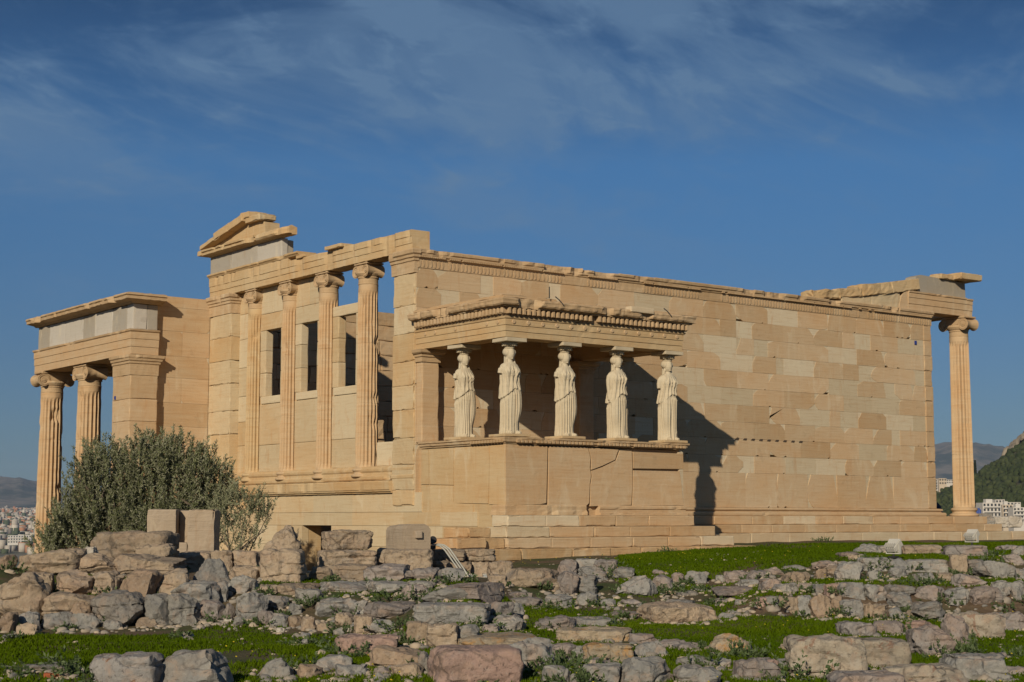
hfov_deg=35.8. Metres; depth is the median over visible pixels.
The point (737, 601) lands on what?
stone
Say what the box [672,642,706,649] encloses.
stone slab
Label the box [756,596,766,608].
stone block
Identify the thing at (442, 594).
boulder
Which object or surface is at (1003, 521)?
stone block
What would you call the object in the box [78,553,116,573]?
boulder
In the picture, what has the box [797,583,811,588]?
boulder
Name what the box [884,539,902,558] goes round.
floodlight
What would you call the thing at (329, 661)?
boulder
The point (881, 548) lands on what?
stone block
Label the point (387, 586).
stone slab
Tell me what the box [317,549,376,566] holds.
stone block
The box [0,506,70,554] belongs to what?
city
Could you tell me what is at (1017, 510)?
apartment building
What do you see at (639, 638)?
boulder
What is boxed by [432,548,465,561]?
stone block
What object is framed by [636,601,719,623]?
stone slab
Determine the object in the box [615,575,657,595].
boulder
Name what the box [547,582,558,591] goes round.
stone
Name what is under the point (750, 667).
boulder
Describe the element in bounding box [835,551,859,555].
stone slab
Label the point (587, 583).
boulder
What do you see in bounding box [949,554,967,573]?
stone block
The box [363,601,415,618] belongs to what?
boulder
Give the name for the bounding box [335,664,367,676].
boulder
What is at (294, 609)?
stone
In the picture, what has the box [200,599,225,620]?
stone
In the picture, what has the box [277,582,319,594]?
stone slab
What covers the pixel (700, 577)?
boulder
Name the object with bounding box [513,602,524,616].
boulder
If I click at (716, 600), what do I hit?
stone
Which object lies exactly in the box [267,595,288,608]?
boulder
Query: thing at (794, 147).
sky
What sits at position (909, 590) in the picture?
boulder
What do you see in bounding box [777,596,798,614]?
stone block
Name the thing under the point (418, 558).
stone block
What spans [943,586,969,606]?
boulder
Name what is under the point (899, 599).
boulder
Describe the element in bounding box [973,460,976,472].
cypress tree
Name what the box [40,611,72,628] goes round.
boulder
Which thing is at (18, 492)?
hills
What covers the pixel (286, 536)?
boulder
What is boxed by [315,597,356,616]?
boulder
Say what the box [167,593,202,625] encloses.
boulder
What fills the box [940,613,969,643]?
boulder
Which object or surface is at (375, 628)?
boulder
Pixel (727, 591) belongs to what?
stone slab
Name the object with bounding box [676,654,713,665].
stone slab
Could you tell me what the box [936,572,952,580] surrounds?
stone
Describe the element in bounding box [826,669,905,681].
stone block
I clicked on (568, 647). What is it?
boulder
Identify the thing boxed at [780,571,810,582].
boulder
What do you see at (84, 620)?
boulder
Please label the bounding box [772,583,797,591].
boulder
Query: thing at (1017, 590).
boulder
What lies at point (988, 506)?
apartment building
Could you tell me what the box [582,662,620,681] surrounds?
stone block
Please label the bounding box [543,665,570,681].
boulder
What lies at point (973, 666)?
stone block
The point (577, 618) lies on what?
stone slab
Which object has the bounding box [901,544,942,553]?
stone block
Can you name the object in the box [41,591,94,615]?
stone slab
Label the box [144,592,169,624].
boulder
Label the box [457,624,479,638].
boulder
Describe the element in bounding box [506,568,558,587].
boulder
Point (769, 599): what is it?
stone block
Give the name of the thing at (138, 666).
stone block
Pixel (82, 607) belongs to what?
stone
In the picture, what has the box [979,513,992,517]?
stone block
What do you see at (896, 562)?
boulder
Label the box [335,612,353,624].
stone
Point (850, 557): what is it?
stone
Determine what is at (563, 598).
boulder
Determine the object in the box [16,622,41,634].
boulder
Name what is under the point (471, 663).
stone block
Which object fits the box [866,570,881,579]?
stone
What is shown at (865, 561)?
stone block
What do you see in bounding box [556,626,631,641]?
stone block
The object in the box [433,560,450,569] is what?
stone block
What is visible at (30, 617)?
boulder
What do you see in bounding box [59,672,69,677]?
stone
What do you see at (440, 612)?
stone block
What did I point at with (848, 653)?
stone block
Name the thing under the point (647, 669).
boulder
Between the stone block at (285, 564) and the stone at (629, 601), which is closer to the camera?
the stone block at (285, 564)
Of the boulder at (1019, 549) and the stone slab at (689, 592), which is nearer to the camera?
the stone slab at (689, 592)
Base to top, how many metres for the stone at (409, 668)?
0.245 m
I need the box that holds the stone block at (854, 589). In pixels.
[837,582,865,599]
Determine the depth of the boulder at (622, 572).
28.35 m
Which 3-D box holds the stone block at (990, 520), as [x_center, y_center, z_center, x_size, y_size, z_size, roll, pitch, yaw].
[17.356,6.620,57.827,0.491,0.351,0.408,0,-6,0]
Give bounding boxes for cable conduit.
[430,543,467,576]
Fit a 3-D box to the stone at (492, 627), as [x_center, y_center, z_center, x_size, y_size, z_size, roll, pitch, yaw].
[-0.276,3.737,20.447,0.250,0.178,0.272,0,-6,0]
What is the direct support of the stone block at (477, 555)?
on the stone block at (479, 569)
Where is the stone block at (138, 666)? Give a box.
[89,651,163,681]
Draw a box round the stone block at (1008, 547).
[995,545,1016,549]
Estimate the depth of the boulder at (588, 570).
28.50 m
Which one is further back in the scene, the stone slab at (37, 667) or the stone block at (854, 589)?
the stone block at (854, 589)
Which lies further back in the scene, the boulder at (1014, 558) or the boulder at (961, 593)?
the boulder at (1014, 558)
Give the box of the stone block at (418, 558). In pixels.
[376,547,433,569]
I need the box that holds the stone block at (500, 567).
[487,560,512,575]
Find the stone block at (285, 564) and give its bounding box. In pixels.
[259,548,306,582]
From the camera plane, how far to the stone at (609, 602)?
25.33 m
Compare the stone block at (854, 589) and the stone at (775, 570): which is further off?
the stone at (775, 570)
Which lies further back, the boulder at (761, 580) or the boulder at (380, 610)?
the boulder at (761, 580)
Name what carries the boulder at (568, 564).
on the ground at (602, 586)
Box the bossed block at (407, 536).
[386,524,430,548]
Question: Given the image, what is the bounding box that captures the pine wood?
[936,440,1023,515]
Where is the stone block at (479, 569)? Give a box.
[471,561,488,576]
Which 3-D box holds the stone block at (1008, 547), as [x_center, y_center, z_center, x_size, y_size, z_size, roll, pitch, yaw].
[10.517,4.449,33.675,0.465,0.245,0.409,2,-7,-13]
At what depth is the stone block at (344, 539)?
29.54 m
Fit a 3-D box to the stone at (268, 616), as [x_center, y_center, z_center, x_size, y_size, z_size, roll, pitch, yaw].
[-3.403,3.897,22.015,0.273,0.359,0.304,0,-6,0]
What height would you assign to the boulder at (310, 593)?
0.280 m
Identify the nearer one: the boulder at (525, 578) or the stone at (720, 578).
the boulder at (525, 578)
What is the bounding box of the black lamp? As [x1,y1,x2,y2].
[430,536,436,548]
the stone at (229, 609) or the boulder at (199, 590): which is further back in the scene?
the boulder at (199, 590)
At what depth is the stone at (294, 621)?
21.79 m
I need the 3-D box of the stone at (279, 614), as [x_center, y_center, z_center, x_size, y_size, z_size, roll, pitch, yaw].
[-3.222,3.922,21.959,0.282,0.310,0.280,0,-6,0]
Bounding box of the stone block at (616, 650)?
[582,641,633,662]
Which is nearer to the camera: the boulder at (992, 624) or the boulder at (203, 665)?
the boulder at (203, 665)
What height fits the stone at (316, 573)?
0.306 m
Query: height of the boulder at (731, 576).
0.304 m
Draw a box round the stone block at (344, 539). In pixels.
[321,529,372,549]
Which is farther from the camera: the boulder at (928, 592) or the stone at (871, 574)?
the stone at (871, 574)
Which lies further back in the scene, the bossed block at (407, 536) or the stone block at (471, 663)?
the bossed block at (407, 536)
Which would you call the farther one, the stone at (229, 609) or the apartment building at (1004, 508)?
the apartment building at (1004, 508)
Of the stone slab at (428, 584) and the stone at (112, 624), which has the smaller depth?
the stone at (112, 624)
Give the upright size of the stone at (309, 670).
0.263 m
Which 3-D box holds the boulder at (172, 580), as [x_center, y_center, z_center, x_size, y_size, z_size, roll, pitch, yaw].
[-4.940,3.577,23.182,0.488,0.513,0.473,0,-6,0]
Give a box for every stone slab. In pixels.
[23,662,71,670]
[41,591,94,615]
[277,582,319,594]
[319,581,367,592]
[366,580,408,593]
[407,580,436,588]
[447,582,504,602]
[457,632,535,644]
[508,591,531,596]
[573,616,610,621]
[577,616,613,626]
[609,610,641,617]
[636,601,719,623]
[660,639,685,646]
[665,599,694,602]
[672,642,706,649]
[676,590,697,595]
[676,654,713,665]
[711,586,752,597]
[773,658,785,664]
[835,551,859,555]
[835,621,876,636]
[873,620,903,633]
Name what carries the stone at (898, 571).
on the ground at (602, 586)
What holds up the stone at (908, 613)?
on the ground at (602, 586)
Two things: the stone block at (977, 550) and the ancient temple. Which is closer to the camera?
the stone block at (977, 550)
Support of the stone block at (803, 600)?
on the ground at (602, 586)
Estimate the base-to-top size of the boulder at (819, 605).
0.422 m
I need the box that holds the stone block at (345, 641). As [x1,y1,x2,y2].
[335,633,398,653]
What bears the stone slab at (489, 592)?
on the ground at (602, 586)
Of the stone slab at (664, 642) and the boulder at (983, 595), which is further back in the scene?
the boulder at (983, 595)
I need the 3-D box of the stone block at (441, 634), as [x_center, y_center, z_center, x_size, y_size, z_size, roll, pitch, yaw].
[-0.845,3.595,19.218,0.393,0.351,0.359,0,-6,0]
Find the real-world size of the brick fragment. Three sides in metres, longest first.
0.187 x 0.104 x 0.088 m
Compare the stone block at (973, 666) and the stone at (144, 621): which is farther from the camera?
the stone at (144, 621)
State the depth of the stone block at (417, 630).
19.39 m
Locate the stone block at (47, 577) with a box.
[35,572,54,592]
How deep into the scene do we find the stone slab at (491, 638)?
18.91 m
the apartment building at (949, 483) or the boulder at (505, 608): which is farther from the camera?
the apartment building at (949, 483)
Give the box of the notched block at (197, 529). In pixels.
[147,509,219,551]
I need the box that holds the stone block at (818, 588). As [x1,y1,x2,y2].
[812,584,824,594]
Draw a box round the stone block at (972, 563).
[968,559,982,572]
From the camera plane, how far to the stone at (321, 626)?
21.44 m
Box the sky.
[0,0,1023,486]
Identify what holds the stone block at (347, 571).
on the ground at (602, 586)
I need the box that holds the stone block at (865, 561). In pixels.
[855,557,888,570]
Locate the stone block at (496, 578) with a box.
[487,574,506,586]
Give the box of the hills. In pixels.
[0,442,1004,507]
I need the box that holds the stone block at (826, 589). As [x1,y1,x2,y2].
[823,583,838,596]
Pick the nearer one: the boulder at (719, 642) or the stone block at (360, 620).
the boulder at (719, 642)
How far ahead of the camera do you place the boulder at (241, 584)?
23.41 m
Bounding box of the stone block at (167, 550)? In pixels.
[135,543,175,556]
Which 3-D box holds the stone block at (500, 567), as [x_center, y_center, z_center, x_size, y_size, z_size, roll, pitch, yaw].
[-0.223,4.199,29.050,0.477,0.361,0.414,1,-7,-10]
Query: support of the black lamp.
on the stone block at (441, 554)
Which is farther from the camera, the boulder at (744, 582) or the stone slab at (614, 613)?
the boulder at (744, 582)
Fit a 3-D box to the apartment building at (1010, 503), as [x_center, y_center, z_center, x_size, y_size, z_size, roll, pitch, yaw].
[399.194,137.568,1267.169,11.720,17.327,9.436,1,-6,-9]
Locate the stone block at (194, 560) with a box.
[179,550,210,571]
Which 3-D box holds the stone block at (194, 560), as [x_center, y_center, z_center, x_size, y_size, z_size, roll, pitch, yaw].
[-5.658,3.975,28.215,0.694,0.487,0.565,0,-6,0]
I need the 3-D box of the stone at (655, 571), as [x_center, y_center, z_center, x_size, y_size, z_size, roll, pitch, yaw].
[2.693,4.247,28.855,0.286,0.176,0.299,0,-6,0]
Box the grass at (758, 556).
[0,540,1023,681]
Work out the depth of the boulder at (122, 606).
21.85 m
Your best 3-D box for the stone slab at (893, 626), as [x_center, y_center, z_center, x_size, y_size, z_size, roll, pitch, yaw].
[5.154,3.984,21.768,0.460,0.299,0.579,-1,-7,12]
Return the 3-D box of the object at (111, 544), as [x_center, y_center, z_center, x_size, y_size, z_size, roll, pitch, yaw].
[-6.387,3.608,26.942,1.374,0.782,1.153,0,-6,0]
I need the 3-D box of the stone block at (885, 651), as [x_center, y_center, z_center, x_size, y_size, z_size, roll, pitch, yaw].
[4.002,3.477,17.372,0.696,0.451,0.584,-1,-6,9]
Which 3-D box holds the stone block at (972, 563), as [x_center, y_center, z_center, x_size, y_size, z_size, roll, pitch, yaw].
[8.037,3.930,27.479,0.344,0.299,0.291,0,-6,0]
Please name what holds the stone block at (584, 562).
on the ground at (602, 586)
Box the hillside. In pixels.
[940,443,1023,515]
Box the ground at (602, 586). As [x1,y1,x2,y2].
[0,539,1023,681]
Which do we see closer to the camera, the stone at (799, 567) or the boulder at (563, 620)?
the boulder at (563, 620)
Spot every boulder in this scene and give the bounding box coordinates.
[0,572,50,619]
[0,612,19,632]
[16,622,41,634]
[17,548,87,574]
[19,611,40,628]
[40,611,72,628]
[56,569,93,594]
[69,613,101,628]
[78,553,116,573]
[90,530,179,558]
[90,590,144,625]
[92,570,124,593]
[113,553,185,574]
[119,568,162,596]
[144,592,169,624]
[156,568,188,594]
[159,649,233,681]
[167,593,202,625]
[170,580,220,602]
[193,558,229,582]
[217,580,228,602]
[228,574,257,593]
[229,565,259,579]
[235,592,268,618]
[257,657,294,677]
[264,525,301,549]
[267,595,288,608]
[295,588,322,602]
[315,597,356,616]
[315,654,352,669]
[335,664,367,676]
[353,600,367,614]
[363,563,410,580]
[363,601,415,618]
[364,619,393,632]
[369,644,420,666]
[401,584,429,599]
[405,566,439,579]
[420,586,467,602]
[438,567,464,581]
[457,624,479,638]
[490,601,514,615]
[492,614,526,630]
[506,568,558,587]
[508,637,554,669]
[509,596,542,606]
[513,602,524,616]
[535,615,576,629]
[541,665,570,681]
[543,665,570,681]
[544,594,572,606]
[552,642,576,657]
[557,559,578,572]
[557,570,578,594]
[576,591,598,604]
[577,574,597,593]
[578,566,608,580]
[612,566,634,578]
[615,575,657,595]
[619,656,673,681]
[628,633,656,643]
[633,640,666,655]
[652,574,673,589]
[671,572,683,583]
[673,663,722,681]
[685,571,708,583]
[705,633,752,651]
[723,570,746,582]
[732,657,782,677]
[737,579,758,585]
[746,570,767,578]
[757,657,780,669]
[758,578,780,584]
[758,578,781,589]
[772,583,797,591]
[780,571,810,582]
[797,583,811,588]
[808,594,832,617]
[814,568,827,578]
[830,595,841,612]
[834,561,863,579]
[853,544,876,551]
[863,603,873,617]
[864,584,887,601]
[873,603,888,617]
[882,663,969,681]
[884,584,915,595]
[885,592,912,609]
[888,607,904,618]
[889,558,911,572]
[905,620,931,629]
[905,624,956,655]
[910,601,945,619]
[914,585,944,600]
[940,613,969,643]
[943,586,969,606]
[950,573,987,586]
[952,610,1005,637]
[969,586,1003,604]
[973,560,1015,577]
[991,580,1011,596]
[997,611,1023,629]
[1002,554,1023,564]
[1006,666,1023,674]
[1008,580,1023,600]
[1011,546,1023,554]
[1015,568,1023,578]
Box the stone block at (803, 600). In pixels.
[797,595,811,615]
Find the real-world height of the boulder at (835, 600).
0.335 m
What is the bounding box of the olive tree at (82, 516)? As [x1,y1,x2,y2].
[22,423,241,553]
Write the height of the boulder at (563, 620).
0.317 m
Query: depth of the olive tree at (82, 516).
37.39 m
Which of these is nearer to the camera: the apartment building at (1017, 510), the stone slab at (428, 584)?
the stone slab at (428, 584)
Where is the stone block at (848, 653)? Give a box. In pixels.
[783,633,867,676]
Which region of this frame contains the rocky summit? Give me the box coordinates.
[1001,431,1023,455]
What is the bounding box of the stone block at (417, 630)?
[406,621,427,640]
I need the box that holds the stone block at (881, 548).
[876,545,898,552]
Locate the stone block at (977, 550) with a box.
[941,545,988,555]
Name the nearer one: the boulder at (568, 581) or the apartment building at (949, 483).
the boulder at (568, 581)
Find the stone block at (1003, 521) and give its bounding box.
[993,516,1008,527]
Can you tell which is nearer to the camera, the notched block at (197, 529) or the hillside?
the notched block at (197, 529)
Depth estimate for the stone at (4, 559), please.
24.34 m
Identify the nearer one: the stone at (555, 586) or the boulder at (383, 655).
the boulder at (383, 655)
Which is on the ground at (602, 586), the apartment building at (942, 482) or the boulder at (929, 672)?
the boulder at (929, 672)
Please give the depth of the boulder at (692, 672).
15.33 m
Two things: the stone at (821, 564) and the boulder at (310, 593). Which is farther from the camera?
the stone at (821, 564)
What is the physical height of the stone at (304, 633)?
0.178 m
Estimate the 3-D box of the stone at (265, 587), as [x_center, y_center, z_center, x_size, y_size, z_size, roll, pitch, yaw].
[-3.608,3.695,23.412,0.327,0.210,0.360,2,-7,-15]
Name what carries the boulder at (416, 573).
on the ground at (602, 586)
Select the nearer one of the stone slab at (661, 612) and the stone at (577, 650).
the stone at (577, 650)
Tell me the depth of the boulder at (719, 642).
18.55 m
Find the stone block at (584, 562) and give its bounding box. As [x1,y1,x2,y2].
[575,558,595,572]
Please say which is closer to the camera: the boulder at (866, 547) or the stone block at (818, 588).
the stone block at (818, 588)
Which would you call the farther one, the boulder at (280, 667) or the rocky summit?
the rocky summit
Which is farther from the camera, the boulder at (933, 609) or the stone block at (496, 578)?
the stone block at (496, 578)
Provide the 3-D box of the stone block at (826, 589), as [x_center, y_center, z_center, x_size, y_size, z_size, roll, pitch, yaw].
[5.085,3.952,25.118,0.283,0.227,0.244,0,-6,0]
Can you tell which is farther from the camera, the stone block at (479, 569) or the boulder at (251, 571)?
the stone block at (479, 569)
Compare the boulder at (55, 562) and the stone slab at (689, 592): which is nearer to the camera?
the boulder at (55, 562)
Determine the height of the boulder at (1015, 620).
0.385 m
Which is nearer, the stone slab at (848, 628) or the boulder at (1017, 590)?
the stone slab at (848, 628)
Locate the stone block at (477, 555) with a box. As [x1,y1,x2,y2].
[464,549,495,561]
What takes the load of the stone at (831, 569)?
on the ground at (602, 586)
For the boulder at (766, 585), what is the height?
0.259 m
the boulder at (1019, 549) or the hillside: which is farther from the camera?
the hillside
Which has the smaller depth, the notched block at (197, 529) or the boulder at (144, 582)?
the boulder at (144, 582)
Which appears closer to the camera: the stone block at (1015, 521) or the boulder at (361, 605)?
the boulder at (361, 605)
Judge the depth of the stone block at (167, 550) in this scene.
26.02 m
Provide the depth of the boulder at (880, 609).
24.12 m
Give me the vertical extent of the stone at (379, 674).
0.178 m
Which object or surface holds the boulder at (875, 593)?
on the ground at (602, 586)
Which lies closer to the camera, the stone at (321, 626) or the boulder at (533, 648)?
the boulder at (533, 648)
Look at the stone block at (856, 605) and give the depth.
24.13 m
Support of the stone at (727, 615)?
on the ground at (602, 586)
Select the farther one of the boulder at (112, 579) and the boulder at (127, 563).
the boulder at (127, 563)
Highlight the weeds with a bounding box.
[0,536,1023,681]
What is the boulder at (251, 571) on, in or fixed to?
on the ground at (602, 586)
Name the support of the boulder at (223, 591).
on the ground at (602, 586)
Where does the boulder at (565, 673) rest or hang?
on the ground at (602, 586)
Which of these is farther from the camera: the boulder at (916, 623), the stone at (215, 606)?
the stone at (215, 606)
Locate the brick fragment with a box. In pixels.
[43,673,58,677]
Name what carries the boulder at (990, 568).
on the ground at (602, 586)
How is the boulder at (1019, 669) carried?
on the ground at (602, 586)
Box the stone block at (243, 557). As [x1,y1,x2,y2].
[232,550,259,565]
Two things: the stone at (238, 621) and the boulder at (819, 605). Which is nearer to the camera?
the stone at (238, 621)
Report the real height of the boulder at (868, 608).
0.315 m
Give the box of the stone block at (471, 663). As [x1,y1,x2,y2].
[427,644,524,681]
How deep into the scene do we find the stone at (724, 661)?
17.39 m
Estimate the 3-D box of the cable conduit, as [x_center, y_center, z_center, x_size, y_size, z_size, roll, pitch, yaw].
[-1.214,4.241,30.615,0.166,0.644,2.165,2,-7,-21]
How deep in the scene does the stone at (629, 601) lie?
25.42 m
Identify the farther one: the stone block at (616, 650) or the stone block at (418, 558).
the stone block at (418, 558)
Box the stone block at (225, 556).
[211,550,232,570]
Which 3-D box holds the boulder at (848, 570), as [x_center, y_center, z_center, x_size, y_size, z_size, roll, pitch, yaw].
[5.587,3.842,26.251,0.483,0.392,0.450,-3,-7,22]
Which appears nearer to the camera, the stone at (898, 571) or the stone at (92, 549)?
the stone at (92, 549)
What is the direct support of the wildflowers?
on the ground at (602, 586)
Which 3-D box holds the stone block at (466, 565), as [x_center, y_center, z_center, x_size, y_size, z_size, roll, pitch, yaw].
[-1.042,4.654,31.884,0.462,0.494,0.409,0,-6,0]
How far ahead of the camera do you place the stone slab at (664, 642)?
19.57 m
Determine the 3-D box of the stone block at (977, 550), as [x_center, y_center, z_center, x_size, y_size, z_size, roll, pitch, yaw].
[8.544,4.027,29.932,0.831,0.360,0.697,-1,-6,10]
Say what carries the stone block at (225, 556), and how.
on the ground at (602, 586)
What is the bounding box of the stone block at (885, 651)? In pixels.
[854,637,911,667]
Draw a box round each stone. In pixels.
[0,554,17,569]
[9,673,21,679]
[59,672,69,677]
[70,602,92,613]
[85,546,98,553]
[103,619,122,629]
[135,617,157,626]
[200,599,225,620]
[222,603,234,619]
[233,617,244,625]
[257,584,277,593]
[257,609,273,624]
[269,615,287,626]
[273,613,288,625]
[276,627,284,631]
[288,603,301,614]
[288,615,301,626]
[297,663,322,677]
[300,632,310,635]
[301,616,315,630]
[309,566,333,580]
[316,621,336,630]
[333,628,344,634]
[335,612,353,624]
[373,667,390,673]
[374,672,383,678]
[390,662,423,675]
[418,651,428,670]
[482,624,499,632]
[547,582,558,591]
[572,645,582,657]
[583,657,614,663]
[600,598,615,605]
[621,599,641,605]
[652,569,664,573]
[713,657,731,666]
[715,575,724,581]
[715,598,727,603]
[718,612,734,618]
[734,599,747,604]
[764,567,783,574]
[783,565,806,569]
[811,560,836,568]
[827,565,836,574]
[848,555,859,559]
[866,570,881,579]
[888,566,906,577]
[905,610,914,618]
[911,572,935,581]
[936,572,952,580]
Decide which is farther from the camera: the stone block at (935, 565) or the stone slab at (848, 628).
the stone block at (935, 565)
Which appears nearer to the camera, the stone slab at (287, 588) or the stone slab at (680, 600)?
the stone slab at (287, 588)
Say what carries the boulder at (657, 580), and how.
on the ground at (602, 586)
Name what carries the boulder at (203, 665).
on the ground at (602, 586)
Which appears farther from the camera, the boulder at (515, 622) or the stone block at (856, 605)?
the stone block at (856, 605)
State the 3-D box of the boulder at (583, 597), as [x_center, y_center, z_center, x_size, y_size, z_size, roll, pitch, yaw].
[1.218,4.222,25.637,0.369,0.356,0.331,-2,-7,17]
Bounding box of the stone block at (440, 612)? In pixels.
[413,602,490,624]
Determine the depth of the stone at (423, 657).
16.29 m
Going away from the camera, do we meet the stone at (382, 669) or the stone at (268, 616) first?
the stone at (382, 669)
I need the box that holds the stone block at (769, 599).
[765,596,778,605]
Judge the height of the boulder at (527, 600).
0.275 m
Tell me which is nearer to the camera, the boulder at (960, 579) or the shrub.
the boulder at (960, 579)
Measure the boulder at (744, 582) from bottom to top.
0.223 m
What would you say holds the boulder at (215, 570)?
on the ground at (602, 586)
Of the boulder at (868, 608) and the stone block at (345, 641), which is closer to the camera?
the stone block at (345, 641)
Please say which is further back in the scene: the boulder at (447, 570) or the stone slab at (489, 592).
the boulder at (447, 570)
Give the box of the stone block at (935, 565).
[905,559,948,572]
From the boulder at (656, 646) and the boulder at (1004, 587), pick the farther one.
the boulder at (1004, 587)
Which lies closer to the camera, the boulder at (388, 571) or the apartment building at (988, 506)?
the boulder at (388, 571)
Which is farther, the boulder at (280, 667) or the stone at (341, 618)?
the stone at (341, 618)
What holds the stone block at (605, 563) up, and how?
on the ground at (602, 586)
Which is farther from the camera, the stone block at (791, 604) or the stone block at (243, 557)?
the stone block at (243, 557)
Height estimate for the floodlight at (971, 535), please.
0.529 m
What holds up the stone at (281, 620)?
on the ground at (602, 586)
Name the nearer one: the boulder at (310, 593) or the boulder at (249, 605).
the boulder at (249, 605)
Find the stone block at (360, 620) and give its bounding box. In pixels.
[353,614,372,633]
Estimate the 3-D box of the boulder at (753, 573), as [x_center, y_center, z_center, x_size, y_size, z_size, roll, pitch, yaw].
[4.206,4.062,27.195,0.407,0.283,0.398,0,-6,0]
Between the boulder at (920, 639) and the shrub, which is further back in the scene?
the shrub
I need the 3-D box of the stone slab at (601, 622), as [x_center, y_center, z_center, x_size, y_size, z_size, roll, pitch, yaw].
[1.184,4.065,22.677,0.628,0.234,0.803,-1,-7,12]
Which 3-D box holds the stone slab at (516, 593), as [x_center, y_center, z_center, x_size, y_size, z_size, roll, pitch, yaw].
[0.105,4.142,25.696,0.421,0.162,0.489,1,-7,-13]
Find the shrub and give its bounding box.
[203,477,279,550]
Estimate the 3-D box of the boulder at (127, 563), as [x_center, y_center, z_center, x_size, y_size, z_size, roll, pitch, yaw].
[-5.685,3.535,24.932,1.061,0.399,0.941,0,-6,0]
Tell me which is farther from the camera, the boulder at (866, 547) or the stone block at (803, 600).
the boulder at (866, 547)
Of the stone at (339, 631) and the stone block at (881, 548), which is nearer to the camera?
the stone at (339, 631)
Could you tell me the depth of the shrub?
34.69 m
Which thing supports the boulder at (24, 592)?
on the ground at (602, 586)
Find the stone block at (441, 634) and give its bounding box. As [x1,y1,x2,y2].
[426,623,458,646]
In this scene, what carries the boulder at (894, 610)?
on the ground at (602, 586)
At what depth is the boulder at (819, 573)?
27.03 m
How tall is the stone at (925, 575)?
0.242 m
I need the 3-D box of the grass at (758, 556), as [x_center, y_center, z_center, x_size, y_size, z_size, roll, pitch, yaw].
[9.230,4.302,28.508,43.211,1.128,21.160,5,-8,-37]
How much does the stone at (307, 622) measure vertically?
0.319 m
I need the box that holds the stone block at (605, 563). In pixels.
[593,559,617,572]
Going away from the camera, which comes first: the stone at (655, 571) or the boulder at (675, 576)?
the boulder at (675, 576)
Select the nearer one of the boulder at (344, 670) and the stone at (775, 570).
the boulder at (344, 670)
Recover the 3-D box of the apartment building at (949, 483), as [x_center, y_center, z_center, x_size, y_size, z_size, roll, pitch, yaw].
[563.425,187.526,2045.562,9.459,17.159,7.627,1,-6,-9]
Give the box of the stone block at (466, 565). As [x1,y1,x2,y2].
[450,561,471,576]
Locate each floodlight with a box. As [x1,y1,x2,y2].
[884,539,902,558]
[963,529,979,544]
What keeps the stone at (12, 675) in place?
on the ground at (602, 586)
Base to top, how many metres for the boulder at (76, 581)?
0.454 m
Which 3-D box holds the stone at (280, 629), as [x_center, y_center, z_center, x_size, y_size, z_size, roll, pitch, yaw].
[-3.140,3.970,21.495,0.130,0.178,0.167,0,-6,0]
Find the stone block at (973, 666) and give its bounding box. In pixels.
[939,653,1010,679]
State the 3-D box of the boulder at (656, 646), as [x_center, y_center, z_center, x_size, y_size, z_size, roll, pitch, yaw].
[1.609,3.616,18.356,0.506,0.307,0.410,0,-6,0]
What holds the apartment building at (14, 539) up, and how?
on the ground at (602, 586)
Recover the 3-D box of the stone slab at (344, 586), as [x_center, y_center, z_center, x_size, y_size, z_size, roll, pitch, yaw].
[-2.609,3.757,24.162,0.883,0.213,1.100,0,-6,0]
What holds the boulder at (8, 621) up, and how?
on the ground at (602, 586)
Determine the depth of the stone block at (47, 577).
23.09 m
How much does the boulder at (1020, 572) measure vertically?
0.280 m
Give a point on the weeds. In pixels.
(584, 675)
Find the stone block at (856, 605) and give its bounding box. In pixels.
[839,599,863,617]
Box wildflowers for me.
[218,546,1016,681]
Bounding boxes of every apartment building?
[7,535,33,544]
[936,478,946,491]
[947,480,952,486]
[976,499,1000,515]
[992,499,1004,504]
[1001,501,1012,530]
[1008,502,1020,506]
[1008,504,1023,530]
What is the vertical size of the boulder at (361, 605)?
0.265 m
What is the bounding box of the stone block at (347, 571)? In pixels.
[328,563,374,580]
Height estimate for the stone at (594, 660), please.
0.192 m
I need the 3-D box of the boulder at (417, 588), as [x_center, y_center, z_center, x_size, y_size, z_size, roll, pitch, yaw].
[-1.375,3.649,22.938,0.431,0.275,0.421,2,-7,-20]
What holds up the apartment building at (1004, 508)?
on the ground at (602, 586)
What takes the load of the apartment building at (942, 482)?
on the hillside
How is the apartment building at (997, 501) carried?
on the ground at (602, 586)
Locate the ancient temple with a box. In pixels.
[25,211,1023,569]
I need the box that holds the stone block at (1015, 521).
[1004,516,1022,527]
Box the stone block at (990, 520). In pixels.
[987,518,994,523]

